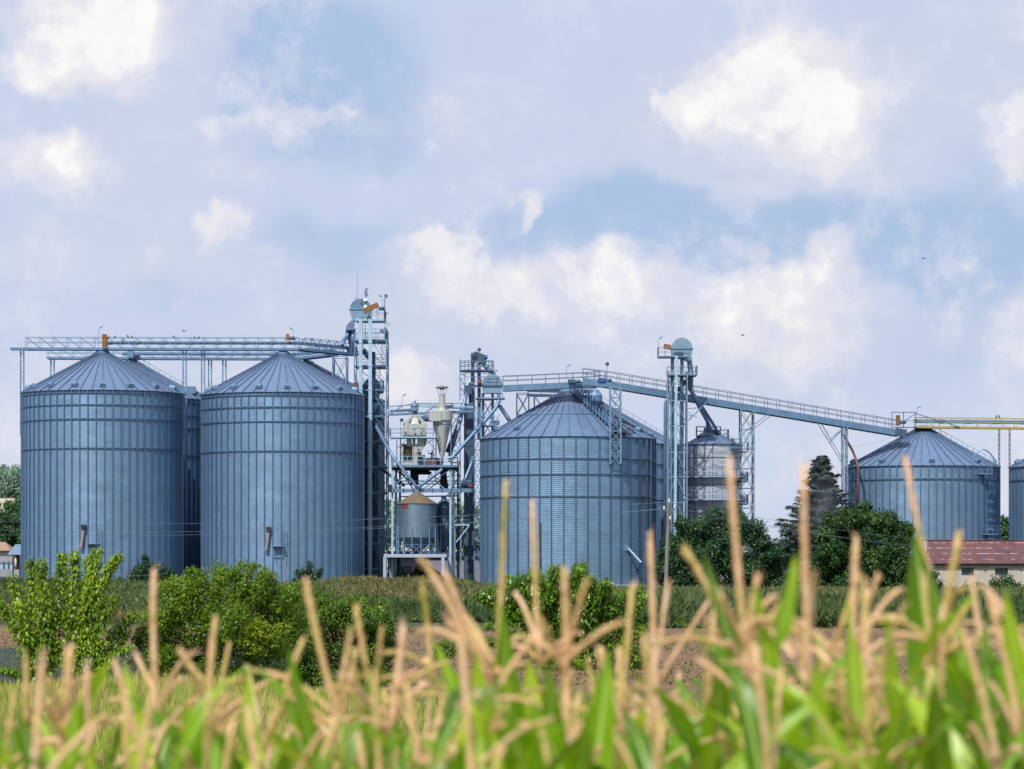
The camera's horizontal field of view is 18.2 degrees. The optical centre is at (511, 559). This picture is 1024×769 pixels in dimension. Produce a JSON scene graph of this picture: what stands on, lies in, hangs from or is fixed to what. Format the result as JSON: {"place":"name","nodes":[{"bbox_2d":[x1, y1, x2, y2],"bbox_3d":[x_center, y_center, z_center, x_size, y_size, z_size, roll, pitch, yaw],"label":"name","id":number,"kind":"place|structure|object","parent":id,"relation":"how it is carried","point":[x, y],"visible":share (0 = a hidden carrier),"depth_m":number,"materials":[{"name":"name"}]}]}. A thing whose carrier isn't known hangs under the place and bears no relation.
{"place":"outdoors","nodes":[
{"label":"outdoors","id":0,"kind":"place"},
{"bbox_2d":[0,667,402,766],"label":"field grass","id":1,"kind":"structure","parent":0,"point":[265,696],"depth_m":50.80,"materials":[{"name":"plant"}]},
{"bbox_2d":[0,497,784,571],"bbox_3d":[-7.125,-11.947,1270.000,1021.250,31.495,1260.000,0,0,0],"label":"hills","id":2,"kind":"structure","parent":0,"point":[2,500],"depth_m":1127.41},
{"bbox_2d":[0,463,477,509],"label":"hill forest","id":3,"kind":"object","parent":2,"relation":"on","point":[10,483],"visible":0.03,"depth_m":1293.14,"materials":[{"name":"green plant"}]},
{"bbox_2d":[0,577,1023,768],"bbox_3d":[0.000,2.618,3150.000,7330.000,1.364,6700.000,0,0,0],"label":"ground","id":4,"kind":"structure","parent":0,"point":[696,691],"depth_m":84.36,"materials":[{"name":"soil"}]},
{"bbox_2d":[0,647,93,768],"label":"maize plant","id":5,"kind":"object","parent":4,"relation":"on","point":[29,721],"visible":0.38,"depth_m":7.79,"materials":[{"name":"beige plant"}]},
{"bbox_2d":[2,643,114,768],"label":"maize plant","id":6,"kind":"object","parent":4,"relation":"on","point":[96,681],"visible":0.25,"depth_m":7.40,"materials":[{"name":"green plant"}]},
{"bbox_2d":[28,648,109,768],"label":"maize plant","id":7,"kind":"object","parent":4,"relation":"on","point":[76,763],"visible":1,"depth_m":5.35,"materials":[{"name":"beige plant"}]},
{"bbox_2d":[0,546,140,687],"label":"young tree","id":8,"kind":"object","parent":4,"relation":"on","point":[87,639],"visible":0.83,"depth_m":60.94,"materials":[{"name":"green plant"}]},
{"bbox_2d":[12,643,153,768],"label":"maize plant","id":9,"kind":"object","parent":4,"relation":"on","point":[66,713],"visible":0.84,"depth_m":6.38,"materials":[{"name":"beige plant"}]},
{"bbox_2d":[60,683,130,768],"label":"maize plant","id":10,"kind":"object","parent":4,"relation":"on","point":[89,763],"visible":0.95,"depth_m":5.98,"materials":[{"name":"beige plant"}]},
{"bbox_2d":[0,577,191,615],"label":"dark weeds","id":11,"kind":"object","parent":4,"relation":"on","point":[119,592],"visible":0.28,"depth_m":201.36,"materials":[{"name":"plant"}]},
{"bbox_2d":[2,684,197,768],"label":"maize plant","id":12,"kind":"object","parent":4,"relation":"on","point":[143,747],"visible":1,"depth_m":5.27,"materials":[{"name":"beige plant"}]},
{"bbox_2d":[20,350,183,580],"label":"grain silo","id":13,"kind":"object","parent":4,"relation":"on","point":[102,439],"visible":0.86,"depth_m":379.74,"materials":[{"name":"metal"}]},
{"bbox_2d":[10,337,358,355],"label":"conveyor gallery","id":14,"kind":"object","parent":13,"relation":"on","point":[220,342],"visible":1,"depth_m":387.73,"materials":[{"name":"metal"}]},
{"bbox_2d":[53,657,159,768],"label":"maize plant","id":15,"kind":"object","parent":4,"relation":"on","point":[117,739],"visible":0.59,"depth_m":6.61,"materials":[{"name":"green plant"}]},
{"bbox_2d":[108,563,199,768],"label":"maize plant","id":16,"kind":"object","parent":4,"relation":"on","point":[157,701],"visible":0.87,"depth_m":7.19,"materials":[{"name":"beige plant"}]},
{"bbox_2d":[126,359,200,577],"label":"grain silo","id":17,"kind":"object","parent":4,"relation":"on","point":[192,493],"visible":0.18,"depth_m":403.23,"materials":[{"name":"metal"}]},
{"bbox_2d":[46,347,337,360],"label":"conveyor gallery","id":18,"kind":"object","parent":17,"relation":"on","point":[218,354],"visible":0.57,"depth_m":407.17,"materials":[{"name":"metal"}]},
{"bbox_2d":[82,658,247,768],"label":"maize plant","id":19,"kind":"object","parent":4,"relation":"on","point":[194,724],"visible":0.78,"depth_m":6.55,"materials":[{"name":"green plant"}]},
{"bbox_2d":[181,694,221,768],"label":"maize plant","id":20,"kind":"object","parent":4,"relation":"on","point":[212,755],"visible":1,"depth_m":5.25,"materials":[{"name":"green plant"}]},
{"bbox_2d":[172,640,242,768],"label":"maize plant","id":21,"kind":"object","parent":4,"relation":"on","point":[179,694],"visible":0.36,"depth_m":7.40,"materials":[{"name":"beige plant"}]},
{"bbox_2d":[127,557,310,686],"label":"leafy bush","id":22,"kind":"object","parent":4,"relation":"on","point":[207,602],"visible":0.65,"depth_m":61.79,"materials":[{"name":"green plant"}]},
{"bbox_2d":[106,635,343,768],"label":"maize plant","id":23,"kind":"object","parent":4,"relation":"on","point":[172,733],"visible":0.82,"depth_m":6.62,"materials":[{"name":"green plant"}]},
{"bbox_2d":[168,615,284,768],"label":"maize plant","id":24,"kind":"object","parent":4,"relation":"on","point":[196,749],"visible":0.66,"depth_m":6.89,"materials":[{"name":"beige plant"}]},
{"bbox_2d":[236,613,282,681],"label":"yellow sapling","id":25,"kind":"object","parent":4,"relation":"on","point":[266,630],"visible":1,"depth_m":61.06,"materials":[{"name":"green plant"}]},
{"bbox_2d":[200,351,364,583],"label":"grain silo","id":26,"kind":"object","parent":4,"relation":"on","point":[282,441],"visible":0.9,"depth_m":379.77,"materials":[{"name":"metal"}]},
{"bbox_2d":[223,664,347,768],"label":"maize plant","id":27,"kind":"object","parent":4,"relation":"on","point":[285,761],"visible":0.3,"depth_m":7.54,"materials":[{"name":"green plant"}]},
{"bbox_2d":[243,705,362,768],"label":"maize plant","id":28,"kind":"object","parent":4,"relation":"on","point":[323,762],"visible":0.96,"depth_m":5.36,"materials":[{"name":"beige plant"}]},
{"bbox_2d":[243,577,365,768],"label":"maize plant","id":29,"kind":"object","parent":4,"relation":"on","point":[306,725],"visible":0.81,"depth_m":6.55,"materials":[{"name":"green plant"}]},
{"bbox_2d":[256,660,386,768],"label":"maize plant","id":30,"kind":"object","parent":4,"relation":"on","point":[281,692],"visible":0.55,"depth_m":6.50,"materials":[{"name":"green plant"}]},
{"bbox_2d":[256,646,407,768],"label":"maize plant","id":31,"kind":"object","parent":4,"relation":"on","point":[352,749],"visible":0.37,"depth_m":7.34,"materials":[{"name":"beige plant"}]},
{"bbox_2d":[282,583,398,687],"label":"leafy bush","id":32,"kind":"object","parent":4,"relation":"on","point":[340,612],"visible":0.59,"depth_m":65.71,"materials":[{"name":"green plant"}]},
{"bbox_2d":[303,360,384,577],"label":"grain silo","id":33,"kind":"object","parent":4,"relation":"on","point":[381,422],"visible":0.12,"depth_m":405.96,"materials":[{"name":"metal"}]},
{"bbox_2d":[251,666,450,768],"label":"maize plant","id":34,"kind":"object","parent":4,"relation":"on","point":[295,753],"visible":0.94,"depth_m":5.45,"materials":[{"name":"green plant"}]},
{"bbox_2d":[340,298,388,577],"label":"elevator tower","id":35,"kind":"structure","parent":4,"relation":"on","point":[359,315],"depth_m":393.97,"materials":[{"name":"metal"}]},
{"bbox_2d":[363,378,381,576],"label":"bucket elevator","id":36,"kind":"object","parent":4,"relation":"on","point":[375,411],"visible":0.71,"depth_m":398.30,"materials":[{"name":"grey metal"}]},
{"bbox_2d":[322,616,431,768],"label":"maize plant","id":37,"kind":"object","parent":4,"relation":"on","point":[395,714],"visible":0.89,"depth_m":6.49,"materials":[{"name":"beige plant"}]},
{"bbox_2d":[314,602,449,768],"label":"maize plant","id":38,"kind":"object","parent":4,"relation":"on","point":[366,736],"visible":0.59,"depth_m":6.96,"materials":[{"name":"beige plant"}]},
{"bbox_2d":[337,573,476,599],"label":"dry weeds","id":39,"kind":"object","parent":4,"relation":"on","point":[400,584],"visible":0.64,"depth_m":216.27,"materials":[{"name":"plant"}]},
{"bbox_2d":[298,589,518,622],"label":"nettle bank","id":40,"kind":"structure","parent":4,"relation":"on","point":[412,611],"depth_m":139.11,"materials":[{"name":"plant"}]},
{"bbox_2d":[383,554,450,577],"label":"loading deck","id":41,"kind":"structure","parent":4,"relation":"on","point":[399,556],"depth_m":384.61,"materials":[{"name":"metal"}]},
{"bbox_2d":[396,489,437,553],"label":"hopper bin","id":42,"kind":"object","parent":41,"relation":"on","point":[422,535],"visible":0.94,"depth_m":386.48,"materials":[{"name":"grey metal"}]},
{"bbox_2d":[436,497,448,553],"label":"hopper bin","id":43,"kind":"object","parent":41,"relation":"on","point":[443,519],"visible":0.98,"depth_m":390.88,"materials":[{"name":"grey metal"}]},
{"bbox_2d":[380,577,462,767],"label":"maize plant","id":44,"kind":"object","parent":4,"relation":"on","point":[451,679],"visible":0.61,"depth_m":7.39,"materials":[{"name":"beige plant"}]},
{"bbox_2d":[391,456,471,578],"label":"steel frame","id":45,"kind":"object","parent":4,"relation":"on","point":[416,471],"visible":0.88,"depth_m":389.87,"materials":[{"name":"metal"}]},
{"bbox_2d":[389,428,436,464],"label":"platform","id":46,"kind":"structure","parent":45,"relation":"on","point":[402,437],"depth_m":388.63,"materials":[{"name":"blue metal"}]},
{"bbox_2d":[403,415,426,464],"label":"grain cleaner","id":47,"kind":"object","parent":46,"relation":"on","point":[414,421],"visible":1,"depth_m":389.30,"materials":[{"name":"beige paint"}]},
{"bbox_2d":[419,385,452,464],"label":"dust cyclone","id":48,"kind":"object","parent":45,"relation":"on","point":[441,417],"visible":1,"depth_m":389.50,"materials":[{"name":"beige paint"}]},
{"bbox_2d":[389,551,479,582],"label":"steel frame","id":49,"kind":"structure","parent":4,"relation":"on","point":[435,563],"depth_m":430.00,"materials":[{"name":"metal"}]},
{"bbox_2d":[403,681,498,768],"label":"maize plant","id":50,"kind":"object","parent":4,"relation":"on","point":[411,715],"visible":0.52,"depth_m":5.91,"materials":[{"name":"beige plant"}]},
{"bbox_2d":[445,351,495,580],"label":"bucket elevator","id":51,"kind":"object","parent":4,"relation":"on","point":[468,424],"visible":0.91,"depth_m":394.30,"materials":[{"name":"metal"}]},
{"bbox_2d":[388,403,473,415],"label":"conveyor bridge","id":52,"kind":"structure","parent":51,"relation":"attached to","point":[414,408],"depth_m":391.95,"materials":[{"name":"metal"}]},
{"bbox_2d":[354,626,591,768],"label":"maize plant","id":53,"kind":"object","parent":4,"relation":"on","point":[557,760],"visible":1,"depth_m":5.27,"materials":[{"name":"beige plant"}]},
{"bbox_2d":[447,374,510,461],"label":"bucket elevator","id":54,"kind":"object","parent":4,"relation":"on","point":[492,384],"visible":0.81,"depth_m":392.27,"materials":[{"name":"paint"}]},
{"bbox_2d":[417,557,551,749],"bbox_3d":[-0.070,1.322,6.141,0.365,2.658,0.266,0,0,20],"label":"maize plant","id":55,"kind":"object","parent":4,"relation":"on","point":[482,678],"visible":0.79,"depth_m":6.20,"materials":[{"name":"beige plant"}]},
{"bbox_2d":[419,480,559,768],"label":"maize plant","id":56,"kind":"object","parent":4,"relation":"on","point":[504,655],"visible":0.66,"depth_m":6.72,"materials":[{"name":"green plant"}]},
{"bbox_2d":[414,683,571,768],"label":"maize plant","id":57,"kind":"object","parent":4,"relation":"on","point":[484,740],"visible":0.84,"depth_m":5.38,"materials":[{"name":"green plant"}]},
{"bbox_2d":[0,624,1023,685],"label":"field stubble","id":58,"kind":"object","parent":4,"relation":"on","point":[595,671],"visible":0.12,"depth_m":81.97,"materials":[{"name":"plant"}]},
{"bbox_2d":[0,575,1023,615],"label":"meadow weeds","id":59,"kind":"object","parent":4,"relation":"on","point":[327,584],"visible":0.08,"depth_m":224.88,"materials":[{"name":"plant"}]},
{"bbox_2d":[511,497,582,732],"bbox_3d":[0.053,1.252,7.419,0.206,2.797,0.322,0,0,-24],"label":"maize plant","id":60,"kind":"object","parent":4,"relation":"on","point":[533,678],"visible":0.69,"depth_m":7.39,"materials":[{"name":"beige plant"}]},
{"bbox_2d":[494,562,626,768],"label":"maize plant","id":61,"kind":"object","parent":4,"relation":"on","point":[602,719],"visible":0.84,"depth_m":5.86,"materials":[{"name":"green plant"}]},
{"bbox_2d":[527,685,593,768],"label":"maize plant","id":62,"kind":"object","parent":4,"relation":"on","point":[581,757],"visible":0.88,"depth_m":5.23,"materials":[{"name":"green plant"}]},
{"bbox_2d":[470,560,651,669],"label":"young tree","id":63,"kind":"object","parent":4,"relation":"on","point":[594,606],"visible":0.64,"depth_m":75.65,"materials":[{"name":"green plant"}]},
{"bbox_2d":[479,388,657,586],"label":"grain silo","id":64,"kind":"object","parent":4,"relation":"on","point":[552,454],"visible":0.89,"depth_m":379.25,"materials":[{"name":"metal"}]},
{"bbox_2d":[502,371,599,391],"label":"conveyor gallery","id":65,"kind":"object","parent":64,"relation":"on","point":[535,387],"visible":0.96,"depth_m":383.63,"materials":[{"name":"metal"}]},
{"bbox_2d":[609,386,621,463],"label":"lattice trestle","id":66,"kind":"object","parent":64,"relation":"attached to","point":[619,408],"visible":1,"depth_m":378.16,"materials":[{"name":"grey metal"}]},
{"bbox_2d":[385,493,809,562],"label":"distant treeline","id":67,"kind":"object","parent":4,"relation":"on","point":[477,543],"visible":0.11,"depth_m":632.05,"materials":[{"name":"green plant"}]},
{"bbox_2d":[539,580,659,741],"bbox_3d":[0.189,1.345,6.797,0.265,2.610,0.467,0,0,0],"label":"maize plant","id":68,"kind":"object","parent":4,"relation":"on","point":[621,688],"visible":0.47,"depth_m":6.80,"materials":[{"name":"beige plant"}]},
{"bbox_2d":[576,643,670,768],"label":"maize plant","id":69,"kind":"object","parent":4,"relation":"on","point":[639,721],"visible":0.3,"depth_m":5.86,"materials":[{"name":"green plant"}]},
{"bbox_2d":[598,398,679,584],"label":"grain silo","id":70,"kind":"object","parent":4,"relation":"on","point":[659,480],"visible":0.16,"depth_m":401.29,"materials":[{"name":"metal"}]},
{"bbox_2d":[614,526,710,768],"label":"maize plant","id":71,"kind":"object","parent":4,"relation":"on","point":[655,654],"visible":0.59,"depth_m":7.00,"materials":[{"name":"beige plant"}]},
{"bbox_2d":[614,679,712,767],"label":"maize plant","id":72,"kind":"object","parent":4,"relation":"on","point":[674,751],"visible":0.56,"depth_m":6.58,"materials":[{"name":"green plant"}]},
{"bbox_2d":[614,630,737,768],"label":"maize plant","id":73,"kind":"object","parent":4,"relation":"on","point":[639,750],"visible":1,"depth_m":5.24,"materials":[{"name":"green plant"}]},
{"bbox_2d":[630,671,732,764],"bbox_3d":[0.358,1.414,5.941,0.421,2.463,0.153,0,0,-14],"label":"maize plant","id":74,"kind":"object","parent":4,"relation":"on","point":[682,723],"visible":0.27,"depth_m":5.91,"materials":[{"name":"green plant"}]},
{"bbox_2d":[657,338,719,575],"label":"elevator tower","id":75,"kind":"structure","parent":4,"relation":"on","point":[681,349],"depth_m":378.12,"materials":[{"name":"metal"}]},
{"bbox_2d":[635,609,754,768],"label":"maize plant","id":76,"kind":"object","parent":4,"relation":"on","point":[684,760],"visible":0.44,"depth_m":6.62,"materials":[{"name":"green plant"}]},
{"bbox_2d":[648,541,756,768],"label":"maize plant","id":77,"kind":"object","parent":4,"relation":"on","point":[725,630],"visible":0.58,"depth_m":6.17,"materials":[{"name":"green plant"}]},
{"bbox_2d":[677,426,748,585],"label":"silo","id":78,"kind":"object","parent":4,"relation":"on","point":[708,453],"visible":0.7,"depth_m":382.06,"materials":[{"name":"silver metal"}]},
{"bbox_2d":[654,504,786,587],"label":"broadleaf tree","id":79,"kind":"object","parent":4,"relation":"on","point":[714,539],"visible":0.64,"depth_m":323.88,"materials":[{"name":"green plant"}]},
{"bbox_2d":[693,456,805,768],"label":"maize plant","id":80,"kind":"object","parent":4,"relation":"on","point":[769,657],"visible":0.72,"depth_m":5.85,"materials":[{"name":"green plant"}]},
{"bbox_2d":[739,409,769,561],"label":"lattice trestle","id":81,"kind":"object","parent":4,"relation":"on","point":[752,462],"visible":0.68,"depth_m":382.96,"materials":[{"name":"grey metal"}]},
{"bbox_2d":[582,368,906,436],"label":"conveyor gallery","id":82,"kind":"object","parent":81,"relation":"on","point":[788,414],"visible":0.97,"depth_m":384.43,"materials":[{"name":"metal"}]},
{"bbox_2d":[678,571,888,741],"bbox_3d":[0.545,1.335,6.478,0.554,2.627,0.196,0,0,23],"label":"maize plant","id":83,"kind":"object","parent":4,"relation":"on","point":[842,733],"visible":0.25,"depth_m":6.47,"materials":[{"name":"beige plant"}]},
{"bbox_2d":[728,641,849,757],"bbox_3d":[0.535,1.396,5.878,0.421,2.500,0.153,0,0,-40],"label":"maize plant","id":84,"kind":"object","parent":4,"relation":"on","point":[736,745],"visible":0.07,"depth_m":5.92,"materials":[{"name":"green plant"}]},
{"bbox_2d":[726,644,865,768],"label":"maize plant","id":85,"kind":"object","parent":4,"relation":"on","point":[758,754],"visible":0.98,"depth_m":5.39,"materials":[{"name":"green plant"}]},
{"bbox_2d":[695,652,927,768],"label":"maize plant","id":86,"kind":"object","parent":4,"relation":"on","point":[906,714],"visible":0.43,"depth_m":5.79,"materials":[{"name":"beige plant"}]},
{"bbox_2d":[602,580,1023,627],"bbox_3d":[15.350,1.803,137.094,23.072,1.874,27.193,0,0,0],"label":"nettle bank","id":87,"kind":"structure","parent":4,"relation":"on","point":[686,607],"depth_m":129.13,"materials":[{"name":"plant"}]},
{"bbox_2d":[771,455,857,583],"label":"spruce tree","id":88,"kind":"object","parent":4,"relation":"on","point":[829,498],"visible":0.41,"depth_m":348.76,"materials":[{"name":"green plant"}]},
{"bbox_2d":[721,459,917,768],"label":"maize plant","id":89,"kind":"object","parent":4,"relation":"on","point":[781,628],"visible":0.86,"depth_m":5.58,"materials":[{"name":"green plant"}]},
{"bbox_2d":[793,532,923,768],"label":"maize plant","id":90,"kind":"object","parent":4,"relation":"on","point":[852,682],"visible":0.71,"depth_m":6.19,"materials":[{"name":"green plant"}]},
{"bbox_2d":[810,499,915,588],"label":"broadleaf tree","id":91,"kind":"object","parent":4,"relation":"on","point":[830,558],"visible":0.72,"depth_m":316.40,"materials":[{"name":"green plant"}]},
{"bbox_2d":[768,578,976,768],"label":"maize plant","id":92,"kind":"object","parent":4,"relation":"on","point":[838,750],"visible":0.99,"depth_m":5.29,"materials":[{"name":"green plant"}]},
{"bbox_2d":[844,424,1000,578],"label":"grain silo","id":93,"kind":"object","parent":4,"relation":"on","point":[956,485],"visible":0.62,"depth_m":384.35,"materials":[{"name":"metal"}]},
{"bbox_2d":[892,412,1023,429],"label":"conveyor gallery","id":94,"kind":"object","parent":93,"relation":"on","point":[941,420],"visible":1,"depth_m":390.17,"materials":[{"name":"yellow paint"}]},
{"bbox_2d":[877,455,974,737],"bbox_3d":[0.854,1.215,6.684,0.280,2.871,0.336,0,0,-33],"label":"maize plant","id":95,"kind":"object","parent":4,"relation":"on","point":[915,605],"visible":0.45,"depth_m":6.56,"materials":[{"name":"green plant"}]},
{"bbox_2d":[852,604,1023,768],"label":"maize plant","id":96,"kind":"object","parent":4,"relation":"on","point":[909,731],"visible":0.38,"depth_m":5.84,"materials":[{"name":"green plant"}]},
{"bbox_2d":[869,528,1023,768],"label":"maize plant","id":97,"kind":"object","parent":4,"relation":"on","point":[948,600],"visible":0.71,"depth_m":6.09,"materials":[{"name":"beige plant"}]},
{"bbox_2d":[886,621,1023,768],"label":"maize plant","id":98,"kind":"object","parent":4,"relation":"on","point":[918,706],"visible":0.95,"depth_m":5.46,"materials":[{"name":"green plant"}]},
{"bbox_2d":[944,573,989,768],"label":"maize plant","id":99,"kind":"object","parent":4,"relation":"on","point":[967,685],"visible":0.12,"depth_m":6.47,"materials":[{"name":"green plant"}]},
{"bbox_2d":[918,658,1023,768],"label":"maize plant","id":100,"kind":"object","parent":4,"relation":"on","point":[938,753],"visible":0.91,"depth_m":5.37,"materials":[{"name":"green plant"}]},
{"bbox_2d":[924,540,1023,587],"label":"farm shed","id":101,"kind":"structure","parent":4,"relation":"on","point":[986,566],"depth_m":330.23,"materials":[{"name":"tile"}]},
{"bbox_2d":[944,582,1023,768],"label":"maize plant","id":102,"kind":"object","parent":4,"relation":"on","point":[996,673],"visible":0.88,"depth_m":5.84,"materials":[{"name":"green plant"}]},
{"bbox_2d":[962,582,1023,728],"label":"maize plant","id":103,"kind":"object","parent":4,"relation":"on","point":[1013,642],"visible":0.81,"depth_m":5.83,"materials":[{"name":"green plant"}]},
{"bbox_2d":[1008,459,1023,539],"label":"grain silo","id":104,"kind":"object","parent":4,"relation":"on","point":[1016,502],"visible":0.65,"depth_m":389.59,"materials":[{"name":"metal"}]},
{"bbox_2d":[0,0,1023,540],"label":"sky","id":105,"kind":"structure","parent":0,"point":[543,187],"materials":[{"name":"blue"}]},
{"bbox_2d":[399,695,968,763],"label":"field grass","id":106,"kind":"structure","parent":0,"point":[421,722],"depth_m":48.86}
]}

